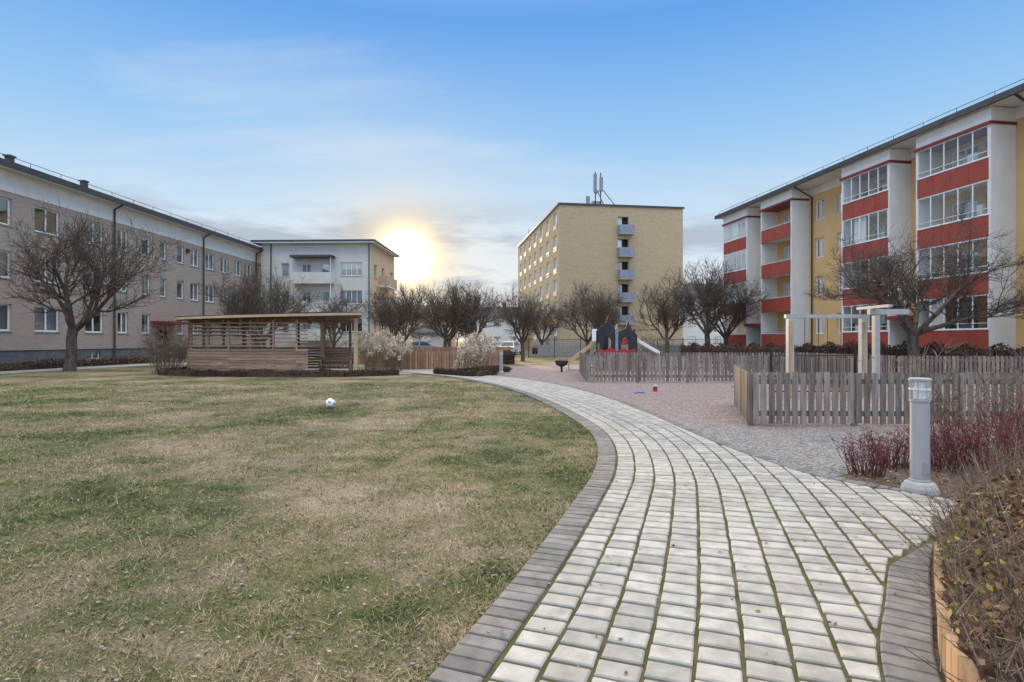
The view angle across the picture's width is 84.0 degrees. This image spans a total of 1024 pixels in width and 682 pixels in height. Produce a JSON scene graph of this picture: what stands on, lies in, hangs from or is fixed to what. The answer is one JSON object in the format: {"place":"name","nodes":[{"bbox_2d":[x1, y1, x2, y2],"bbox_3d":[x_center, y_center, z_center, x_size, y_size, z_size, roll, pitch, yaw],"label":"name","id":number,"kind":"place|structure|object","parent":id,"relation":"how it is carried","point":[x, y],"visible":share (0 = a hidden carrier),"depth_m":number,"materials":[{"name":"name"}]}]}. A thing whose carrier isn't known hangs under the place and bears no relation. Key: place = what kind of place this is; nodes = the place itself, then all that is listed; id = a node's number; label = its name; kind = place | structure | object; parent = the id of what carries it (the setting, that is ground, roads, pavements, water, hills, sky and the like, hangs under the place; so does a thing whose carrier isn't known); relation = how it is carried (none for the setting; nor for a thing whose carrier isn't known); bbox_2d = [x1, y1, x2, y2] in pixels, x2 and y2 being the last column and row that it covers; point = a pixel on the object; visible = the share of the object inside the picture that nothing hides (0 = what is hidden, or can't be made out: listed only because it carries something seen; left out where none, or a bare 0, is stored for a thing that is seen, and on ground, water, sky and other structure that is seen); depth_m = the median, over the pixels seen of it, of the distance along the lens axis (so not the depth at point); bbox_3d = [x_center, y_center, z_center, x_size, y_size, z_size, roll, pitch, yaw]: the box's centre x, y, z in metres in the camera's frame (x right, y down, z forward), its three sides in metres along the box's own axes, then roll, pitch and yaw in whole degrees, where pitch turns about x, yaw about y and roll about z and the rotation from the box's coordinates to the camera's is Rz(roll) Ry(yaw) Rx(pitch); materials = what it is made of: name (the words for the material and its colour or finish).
{"place":"outdoors","nodes":[
{"label":"outdoors","id":0,"kind":"place"},
{"bbox_2d":[262,357,300,357],"bbox_3d":[-11.000,1.125,27.402,1.800,0.750,1.605,0,0,0],"label":"picnic table","id":1,"kind":"object","parent":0,"point":[280,357],"visible":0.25,"depth_m":27.04,"materials":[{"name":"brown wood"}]},
{"bbox_2d":[0,342,937,681],"bbox_3d":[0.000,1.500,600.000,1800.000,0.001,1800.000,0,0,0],"label":"lawn ground","id":2,"kind":"structure","parent":0,"point":[128,376],"depth_m":4.81,"materials":[{"name":"green plant"}]},
{"bbox_2d":[0,355,153,370],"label":"hedge","id":3,"kind":"object","parent":2,"relation":"on","point":[43,364],"visible":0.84,"depth_m":32.01,"materials":[{"name":"plant"}]},
{"bbox_2d":[0,198,184,370],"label":"bare tree","id":4,"kind":"object","parent":2,"relation":"on","point":[88,316],"visible":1,"depth_m":28.14,"materials":[{"name":"brown plant"}]},
{"bbox_2d":[0,363,186,373],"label":"footpath","id":5,"kind":"structure","parent":2,"relation":"on","point":[37,370],"depth_m":30.91,"materials":[{"name":"grey concrete"}]},
{"bbox_2d":[0,167,260,362],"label":"walls","id":6,"kind":"structure","parent":2,"relation":"on","point":[23,341],"depth_m":37.39,"materials":[{"name":"grey brick"}]},
{"bbox_2d":[0,199,260,357],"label":"curtains","id":7,"kind":"object","parent":6,"relation":"attached to","point":[50,321],"visible":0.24,"depth_m":36.21,"materials":[{"name":"fabric"}]},
{"bbox_2d":[0,197,260,358],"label":"window frames","id":8,"kind":"structure","parent":6,"relation":"attached to","point":[8,305],"depth_m":38.08,"materials":[{"name":"white paint"}]},
{"bbox_2d":[0,153,262,361],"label":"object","id":9,"kind":"structure","parent":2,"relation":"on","point":[7,162],"depth_m":38.28,"materials":[{"name":"black metal"}]},
{"bbox_2d":[138,333,188,372],"bbox_3d":[-16.174,0.544,26.640,2.430,1.920,2.422,0,0,30],"label":"bare shrub","id":10,"kind":"object","parent":2,"relation":"on","point":[175,360],"visible":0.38,"depth_m":26.60,"materials":[{"name":"brown plant"}]},
{"bbox_2d":[130,323,204,374],"bbox_3d":[-15.597,0.305,25.653,2.853,2.398,2.770,0,0,-18],"label":"bare shrub","id":11,"kind":"object","parent":2,"relation":"on","point":[155,351],"visible":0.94,"depth_m":25.52,"materials":[{"name":"brown plant"}]},
{"bbox_2d":[195,258,322,344],"bbox_3d":[-17.413,-1.968,37.753,8.272,7.065,6.203,0,0,13],"label":"bare tree","id":12,"kind":"object","parent":2,"relation":"on","point":[245,300],"visible":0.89,"depth_m":37.78,"materials":[{"name":"brown plant"}]},
{"bbox_2d":[214,271,313,344],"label":"bare tree","id":13,"kind":"object","parent":2,"relation":"on","point":[285,311],"visible":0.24,"depth_m":45.87,"materials":[{"name":"brown plant"}]},
{"bbox_2d":[175,312,360,370],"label":"wooden pavilion","id":14,"kind":"structure","parent":2,"relation":"on","point":[245,357],"depth_m":24.67,"materials":[{"name":"brown wood"}]},
{"bbox_2d":[157,366,398,376],"bbox_3d":[-10.563,1.338,24.775,11.048,0.424,2.912,0,0,11],"label":"hedge","id":15,"kind":"object","parent":2,"relation":"on","point":[184,371],"visible":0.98,"depth_m":23.78,"materials":[{"name":"plant"}]},
{"bbox_2d":[261,243,393,352],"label":"walls","id":16,"kind":"structure","parent":2,"relation":"on","point":[381,260],"depth_m":56.82,"materials":[{"name":"beige paint"}]},
{"bbox_2d":[250,239,399,341],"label":"roof and balconies","id":17,"kind":"structure","parent":16,"relation":"attached to","point":[319,277],"depth_m":55.93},
{"bbox_2d":[282,263,374,331],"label":"curtains","id":18,"kind":"object","parent":16,"relation":"attached to","point":[285,270],"visible":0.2,"depth_m":57.07,"materials":[{"name":"fabric"}]},
{"bbox_2d":[281,262,391,333],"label":"window frames","id":19,"kind":"structure","parent":16,"relation":"attached to","point":[342,290],"depth_m":56.85,"materials":[{"name":"white paint"}]},
{"bbox_2d":[325,398,334,407],"bbox_3d":[-4.040,1.382,12.650,0.220,0.220,0.220,37,7,41],"label":"football","id":20,"kind":"object","parent":2,"relation":"on","point":[329,402],"visible":1,"depth_m":12.57,"materials":[{"name":"white leather"}]},
{"bbox_2d":[311,328,363,368],"bbox_3d":[-9.656,0.342,31.729,2.910,2.328,2.825,0,0,-42],"label":"bare shrub","id":21,"kind":"object","parent":2,"relation":"on","point":[336,342],"visible":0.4,"depth_m":31.40,"materials":[{"name":"brown plant"}]},
{"bbox_2d":[304,283,379,346],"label":"bare tree","id":22,"kind":"object","parent":2,"relation":"on","point":[337,308],"visible":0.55,"depth_m":41.83,"materials":[{"name":"brown plant"}]},
{"bbox_2d":[352,330,401,369],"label":"dry hydrangea","id":23,"kind":"object","parent":2,"relation":"on","point":[369,349],"visible":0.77,"depth_m":27.09,"materials":[{"name":"brown plant"}]},
{"bbox_2d":[353,327,396,357],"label":"dry hydrangea heads","id":24,"kind":"object","parent":23,"relation":"attached to","point":[378,337],"visible":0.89,"depth_m":26.87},
{"bbox_2d":[308,369,455,373],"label":"paved yard","id":25,"kind":"structure","parent":2,"relation":"on","point":[381,369],"depth_m":29.74,"materials":[{"name":"grey concrete"}]},
{"bbox_2d":[314,357,353,369],"bbox_3d":[-8.101,1.125,26.302,1.800,0.750,1.605,0,0,-11],"label":"picnic table","id":26,"kind":"object","parent":25,"relation":"on","point":[322,363],"visible":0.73,"depth_m":25.96,"materials":[{"name":"brown wood"}]},
{"bbox_2d":[359,283,425,346],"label":"bare tree","id":27,"kind":"object","parent":2,"relation":"on","point":[380,319],"visible":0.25,"depth_m":52.08,"materials":[{"name":"brown plant"}]},
{"bbox_2d":[379,341,419,370],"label":"dry hydrangea","id":28,"kind":"object","parent":2,"relation":"on","point":[397,358],"visible":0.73,"depth_m":27.84,"materials":[{"name":"brown plant"}]},
{"bbox_2d":[378,333,412,360],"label":"dry hydrangea heads","id":29,"kind":"object","parent":28,"relation":"attached to","point":[401,345],"visible":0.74,"depth_m":27.68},
{"bbox_2d":[363,279,438,346],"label":"bare tree","id":30,"kind":"object","parent":2,"relation":"on","point":[404,313],"visible":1,"depth_m":43.41,"materials":[{"name":"brown plant"}]},
{"bbox_2d":[326,347,511,363],"bbox_3d":[-6.021,0.969,37.993,12.694,1.162,0.100,0,0,-18],"label":"brown picket fence","id":31,"kind":"object","parent":2,"relation":"on","point":[432,349],"visible":0.16,"depth_m":38.02,"materials":[{"name":"brown wood"}]},
{"bbox_2d":[407,323,445,346],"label":"garage","id":32,"kind":"structure","parent":2,"relation":"on","point":[438,341],"depth_m":70.00,"materials":[{"name":"beige paint"}]},
{"bbox_2d":[396,302,457,346],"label":"background building","id":33,"kind":"structure","parent":2,"relation":"on","point":[453,341],"depth_m":92.50,"materials":[{"name":"beige paint"}]},
{"bbox_2d":[365,350,501,369],"bbox_3d":[-3.956,1.019,29.958,7.420,1.062,1.700,0,0,-12],"label":"brown picket fence","id":34,"kind":"object","parent":2,"relation":"on","point":[418,360],"visible":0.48,"depth_m":29.22,"materials":[{"name":"brown wood"}]},
{"bbox_2d":[417,289,481,346],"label":"bare tree","id":35,"kind":"object","parent":2,"relation":"on","point":[439,329],"visible":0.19,"depth_m":55.88,"materials":[{"name":"brown plant"}]},
{"bbox_2d":[401,276,501,346],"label":"bare tree","id":36,"kind":"object","parent":2,"relation":"on","point":[447,314],"visible":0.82,"depth_m":47.49,"materials":[{"name":"brown plant"}]},
{"bbox_2d":[0,395,927,681],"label":"fallen leaves","id":37,"kind":"object","parent":2,"relation":"on","point":[316,559],"visible":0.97,"depth_m":3.60,"materials":[{"name":"brown plant"}]},
{"bbox_2d":[456,323,474,346],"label":"distant trees","id":38,"kind":"object","parent":2,"relation":"on","point":[462,334],"visible":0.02,"depth_m":139.88,"materials":[{"name":"brown plant"}]},
{"bbox_2d":[433,367,498,376],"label":"hedge","id":39,"kind":"object","parent":2,"relation":"on","point":[471,373],"visible":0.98,"depth_m":24.43,"materials":[{"name":"plant"}]},
{"bbox_2d":[439,281,513,339],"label":"bare tree","id":40,"kind":"object","parent":2,"relation":"on","point":[482,312],"visible":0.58,"depth_m":49.54,"materials":[{"name":"brown plant"}]},
{"bbox_2d":[437,350,515,364],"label":"clipped hedge","id":41,"kind":"object","parent":2,"relation":"on","point":[509,358],"visible":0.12,"depth_m":36.47,"materials":[{"name":"plant"}]},
{"bbox_2d":[452,335,503,370],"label":"dry hydrangea","id":42,"kind":"object","parent":2,"relation":"on","point":[480,366],"visible":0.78,"depth_m":24.54,"materials":[{"name":"brown plant"}]},
{"bbox_2d":[454,339,483,366],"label":"dry hydrangea heads","id":43,"kind":"object","parent":42,"relation":"attached to","point":[457,360],"visible":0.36,"depth_m":25.95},
{"bbox_2d":[457,330,498,361],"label":"dry hydrangea heads","id":44,"kind":"object","parent":42,"relation":"attached to","point":[468,343],"visible":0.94,"depth_m":24.55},
{"bbox_2d":[457,365,512,371],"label":"hedge","id":45,"kind":"object","parent":2,"relation":"on","point":[506,369],"visible":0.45,"depth_m":26.46,"materials":[{"name":"plant"}]},
{"bbox_2d":[476,304,521,346],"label":"background building","id":46,"kind":"structure","parent":2,"relation":"on","point":[497,331],"depth_m":88.00,"materials":[{"name":"white paint"}]},
{"bbox_2d":[479,322,515,344],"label":"window frames","id":47,"kind":"structure","parent":46,"relation":"attached to","point":[500,336],"depth_m":88.11,"materials":[{"name":"white paint"}]},
{"bbox_2d":[480,319,515,343],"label":"curtains","id":48,"kind":"object","parent":46,"relation":"attached to","point":[496,339],"visible":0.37,"depth_m":88.24,"materials":[{"name":"fabric"}]},
{"bbox_2d":[475,281,557,360],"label":"bare tree","id":49,"kind":"object","parent":2,"relation":"on","point":[523,317],"visible":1,"depth_m":41.28,"materials":[{"name":"brown plant"}]},
{"bbox_2d":[523,294,568,344],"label":"bare tree","id":50,"kind":"object","parent":2,"relation":"on","point":[545,315],"visible":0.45,"depth_m":55.66,"materials":[{"name":"brown plant"}]},
{"bbox_2d":[543,277,624,354],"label":"bare tree","id":51,"kind":"object","parent":2,"relation":"on","point":[594,309],"visible":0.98,"depth_m":45.56,"materials":[{"name":"brown plant"}]},
{"bbox_2d":[556,280,627,337],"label":"bare tree","id":52,"kind":"object","parent":2,"relation":"on","point":[617,311],"visible":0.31,"depth_m":49.26,"materials":[{"name":"brown plant"}]},
{"bbox_2d":[517,172,684,350],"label":"tan brick apartment block","id":53,"kind":"structure","parent":2,"relation":"on","point":[562,245],"depth_m":71.48,"materials":[{"name":"brick"}]},
{"bbox_2d":[521,213,621,336],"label":"window frames","id":54,"kind":"structure","parent":53,"relation":"in","point":[619,219],"depth_m":73.07,"materials":[{"name":"white paint"}]},
{"bbox_2d":[537,345,685,355],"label":"wall","id":55,"kind":"structure","parent":2,"relation":"on","point":[564,350],"depth_m":55.50,"materials":[{"name":"concrete"}]},
{"bbox_2d":[528,338,722,356],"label":"black metal fence","id":56,"kind":"object","parent":2,"relation":"on","point":[554,339],"visible":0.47,"depth_m":52.23,"materials":[{"name":"metal"}]},
{"bbox_2d":[618,276,704,354],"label":"bare tree","id":57,"kind":"object","parent":2,"relation":"on","point":[663,317],"visible":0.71,"depth_m":51.58,"materials":[{"name":"brown plant"}]},
{"bbox_2d":[683,284,722,345],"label":"background building","id":58,"kind":"structure","parent":2,"relation":"on","point":[697,332],"depth_m":85.00,"materials":[{"name":"white paint"}]},
{"bbox_2d":[688,320,719,343],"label":"curtains","id":59,"kind":"object","parent":58,"relation":"attached to","point":[714,341],"visible":0.23,"depth_m":85.24,"materials":[{"name":"fabric"}]},
{"bbox_2d":[688,318,720,344],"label":"window frames","id":60,"kind":"structure","parent":58,"relation":"attached to","point":[695,336],"depth_m":85.11,"materials":[{"name":"white paint"}]},
{"bbox_2d":[657,254,757,343],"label":"bare tree","id":61,"kind":"object","parent":2,"relation":"on","point":[708,329],"visible":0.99,"depth_m":46.56,"materials":[{"name":"brown plant"}]},
{"bbox_2d":[483,400,952,681],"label":"path bedding","id":62,"kind":"object","parent":2,"relation":"on","point":[743,660],"visible":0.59,"depth_m":3.33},
{"bbox_2d":[580,352,871,391],"bbox_3d":[6.120,1.034,20.655,12.357,1.032,4.635,0,0,43],"label":"picket fence","id":63,"kind":"object","parent":2,"relation":"on","point":[585,366],"visible":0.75,"depth_m":20.54,"materials":[{"name":"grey wood"}]},
{"bbox_2d":[678,266,773,345],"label":"bare tree","id":64,"kind":"object","parent":2,"relation":"on","point":[725,335],"visible":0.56,"depth_m":48.04,"materials":[{"name":"brown plant"}]},
{"bbox_2d":[496,364,1023,475],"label":"gravel yard","id":65,"kind":"structure","parent":2,"relation":"on","point":[700,405],"depth_m":11.12,"materials":[{"name":"grey gravel"}]},
{"bbox_2d":[498,351,504,373],"bbox_3d":[-0.500,0.980,26.000,0.326,1.080,0.326,0,0,0],"label":"bollard lamp","id":66,"kind":"object","parent":65,"relation":"on","point":[501,371],"visible":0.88,"depth_m":25.92,"materials":[{"name":"metal"}]},
{"bbox_2d":[555,360,567,371],"bbox_3d":[2.400,1.220,27.500,0.660,0.560,0.660,0,0,0],"label":"basket spinner","id":67,"kind":"object","parent":65,"relation":"on","point":[561,363],"visible":0.94,"depth_m":27.32,"materials":[{"name":"black plastic"}]},
{"bbox_2d":[637,326,677,362],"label":"bare shrub","id":68,"kind":"object","parent":65,"relation":"on","point":[653,346],"visible":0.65,"depth_m":36.71,"materials":[{"name":"brown plant"}]},
{"bbox_2d":[770,350,869,392],"bbox_3d":[9.288,0.875,16.198,4.202,1.250,1.027,0,0,-24],"label":"picket fence","id":69,"kind":"object","parent":65,"relation":"on","point":[855,355],"visible":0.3,"depth_m":15.85,"materials":[{"name":"grey wood"}]},
{"bbox_2d":[784,304,908,397],"bbox_3d":[8.783,0.325,14.601,2.941,2.450,1.594,0,0,-13],"label":"pergola","id":70,"kind":"object","parent":65,"relation":"on","point":[862,338],"visible":0.66,"depth_m":14.94,"materials":[{"name":"grey paint"}]},
{"bbox_2d":[801,189,1023,372],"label":"bare tree","id":71,"kind":"object","parent":65,"relation":"on","point":[914,331],"visible":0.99,"depth_m":25.46,"materials":[{"name":"brown plant"}]},
{"bbox_2d":[579,352,1023,378],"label":"picket fence","id":72,"kind":"object","parent":2,"relation":"on","point":[886,359],"visible":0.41,"depth_m":21.44,"materials":[{"name":"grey wood"}]},
{"bbox_2d":[679,340,1023,374],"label":"clipped hedge","id":73,"kind":"object","parent":2,"relation":"on","point":[737,347],"visible":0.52,"depth_m":27.57,"materials":[{"name":"plant"}]},
{"bbox_2d":[734,365,1023,426],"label":"picket fence","id":74,"kind":"object","parent":2,"relation":"on","point":[746,393],"visible":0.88,"depth_m":9.97,"materials":[{"name":"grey wood"}]},
{"bbox_2d":[739,104,1023,349],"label":"walls","id":75,"kind":"structure","parent":2,"relation":"on","point":[829,223],"depth_m":37.28,"materials":[{"name":"yellow paint"}]},
{"bbox_2d":[743,144,977,333],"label":"window frames","id":76,"kind":"structure","parent":75,"relation":"attached to","point":[965,149],"depth_m":39.77,"materials":[{"name":"white paint"}]},
{"bbox_2d":[744,147,974,332],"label":"glazing","id":77,"kind":"structure","parent":76,"relation":"in","point":[882,183],"depth_m":39.81,"materials":[{"name":"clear glass"}]},
{"bbox_2d":[722,106,1016,349],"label":"balconies","id":78,"kind":"structure","parent":75,"relation":"attached to","point":[994,170],"depth_m":33.71,"materials":[{"name":"white paint"}]},
{"bbox_2d":[731,146,985,333],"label":"curtains and clutter","id":79,"kind":"object","parent":78,"relation":"attached to","point":[938,319],"visible":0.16,"depth_m":31.15,"materials":[{"name":"fabric"}]},
{"bbox_2d":[715,78,1023,343],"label":"roof and entrances","id":80,"kind":"structure","parent":75,"relation":"attached to","point":[1013,97],"depth_m":33.97,"materials":[{"name":"white paint"}]},
{"bbox_2d":[845,448,1023,681],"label":"mulch bed","id":81,"kind":"object","parent":2,"relation":"on","point":[903,473],"visible":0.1,"depth_m":6.08,"materials":[{"name":"brown wood"}]},
{"bbox_2d":[847,457,1023,495],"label":"mulch leaf litter","id":82,"kind":"object","parent":2,"relation":"on","point":[899,480],"visible":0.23,"depth_m":6.17,"materials":[{"name":"brown plant"}]},
{"bbox_2d":[827,428,907,477],"bbox_3d":[3.978,1.242,6.372,0.743,0.520,0.733,0,0,-34],"label":"red twig shrub","id":83,"kind":"object","parent":82,"relation":"on","point":[873,463],"visible":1,"depth_m":6.29,"materials":[{"name":"red plant"}]},
{"bbox_2d":[855,423,930,468],"bbox_3d":[4.501,1.230,6.751,0.741,0.544,0.706,0,0,30],"label":"red twig shrub","id":84,"kind":"object","parent":82,"relation":"on","point":[905,451],"visible":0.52,"depth_m":6.71,"materials":[{"name":"red plant"}]},
{"bbox_2d":[900,377,940,496],"bbox_3d":[4.030,0.940,5.620,0.326,1.160,0.326,0,0,0],"label":"bollard lamp","id":85,"kind":"object","parent":82,"relation":"on","point":[918,480],"visible":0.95,"depth_m":5.55,"materials":[{"name":"metal"}]},
{"bbox_2d":[892,413,990,473],"bbox_3d":[5.026,1.182,6.655,1.034,0.641,0.835,0,0,-32],"label":"red twig shrub","id":86,"kind":"object","parent":82,"relation":"on","point":[936,445],"visible":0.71,"depth_m":6.54,"materials":[{"name":"red plant"}]},
{"bbox_2d":[882,335,1023,454],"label":"bare shrub","id":87,"kind":"object","parent":82,"relation":"on","point":[983,401],"visible":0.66,"depth_m":7.80,"materials":[{"name":"brown plant"}]},
{"bbox_2d":[934,542,985,681],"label":"timber planter edge","id":88,"kind":"object","parent":82,"relation":"on","point":[956,662],"visible":0.66,"depth_m":2.47,"materials":[{"name":"brown wood"}]},
{"bbox_2d":[930,409,1008,465],"bbox_3d":[5.470,1.156,6.989,0.995,0.694,0.916,0,0,-35],"label":"red twig shrub","id":89,"kind":"object","parent":82,"relation":"on","point":[961,434],"visible":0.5,"depth_m":6.87,"materials":[{"name":"red plant"}]},
{"bbox_2d":[931,513,1023,681],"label":"hedge","id":90,"kind":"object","parent":82,"relation":"on","point":[976,609],"depth_m":2.79,"materials":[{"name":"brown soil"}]},
{"bbox_2d":[897,406,1023,681],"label":"ground cover plants","id":91,"kind":"object","parent":90,"relation":"on","point":[977,511],"visible":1,"depth_m":2.84,"materials":[{"name":"plant"}]},
{"bbox_2d":[932,383,1023,477],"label":"bare shrub","id":92,"kind":"object","parent":82,"relation":"on","point":[991,431],"visible":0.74,"depth_m":6.09,"materials":[{"name":"brown plant"}]},
{"bbox_2d":[954,422,1023,480],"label":"red twig shrub","id":93,"kind":"object","parent":82,"relation":"on","point":[986,454],"visible":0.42,"depth_m":6.00,"materials":[{"name":"red plant"}]},
{"bbox_2d":[980,406,1023,468],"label":"red twig shrub","id":94,"kind":"object","parent":82,"relation":"on","point":[1005,431],"visible":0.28,"depth_m":6.51,"materials":[{"name":"brown plant"}]},
{"bbox_2d":[980,397,1023,457],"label":"red twig shrub","id":95,"kind":"object","parent":82,"relation":"on","point":[1006,421],"visible":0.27,"depth_m":7.26,"materials":[{"name":"red plant"}]},
{"bbox_2d":[985,458,1022,496],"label":"red twig shrub","id":96,"kind":"object","parent":82,"relation":"on","point":[1005,470],"visible":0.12,"depth_m":5.41,"materials":[{"name":"brown plant"}]},
{"bbox_2d":[0,0,1023,341],"label":"sky","id":97,"kind":"structure","parent":0,"point":[439,133],"materials":[{"name":"blue"}]},
{"bbox_2d":[568,315,659,370],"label":"playground tower","id":98,"kind":"structure","parent":0,"point":[602,334],"depth_m":28.40,"materials":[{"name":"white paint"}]},
{"bbox_2d":[399,370,957,681],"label":"paved path","id":99,"kind":"structure","parent":0,"point":[479,648],"depth_m":3.59,"materials":[{"name":"grey stone"}]},
{"label":"road","id":100,"kind":"structure","parent":0,"visible":0},
{"bbox_2d":[407,341,436,346],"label":"parked car","id":101,"kind":"object","parent":100,"relation":"on","point":[422,344],"visible":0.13,"depth_m":63.22,"materials":[{"name":"blue metal"}]},
{"bbox_2d":[498,341,520,354],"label":"parked car","id":102,"kind":"object","parent":100,"relation":"on","point":[515,346],"visible":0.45,"depth_m":61.54,"materials":[{"name":"white paint"}]},
{"bbox_2d":[532,341,548,353],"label":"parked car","id":103,"kind":"object","parent":100,"relation":"on","point":[534,347],"visible":0.41,"depth_m":64.96,"materials":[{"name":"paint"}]}
]}

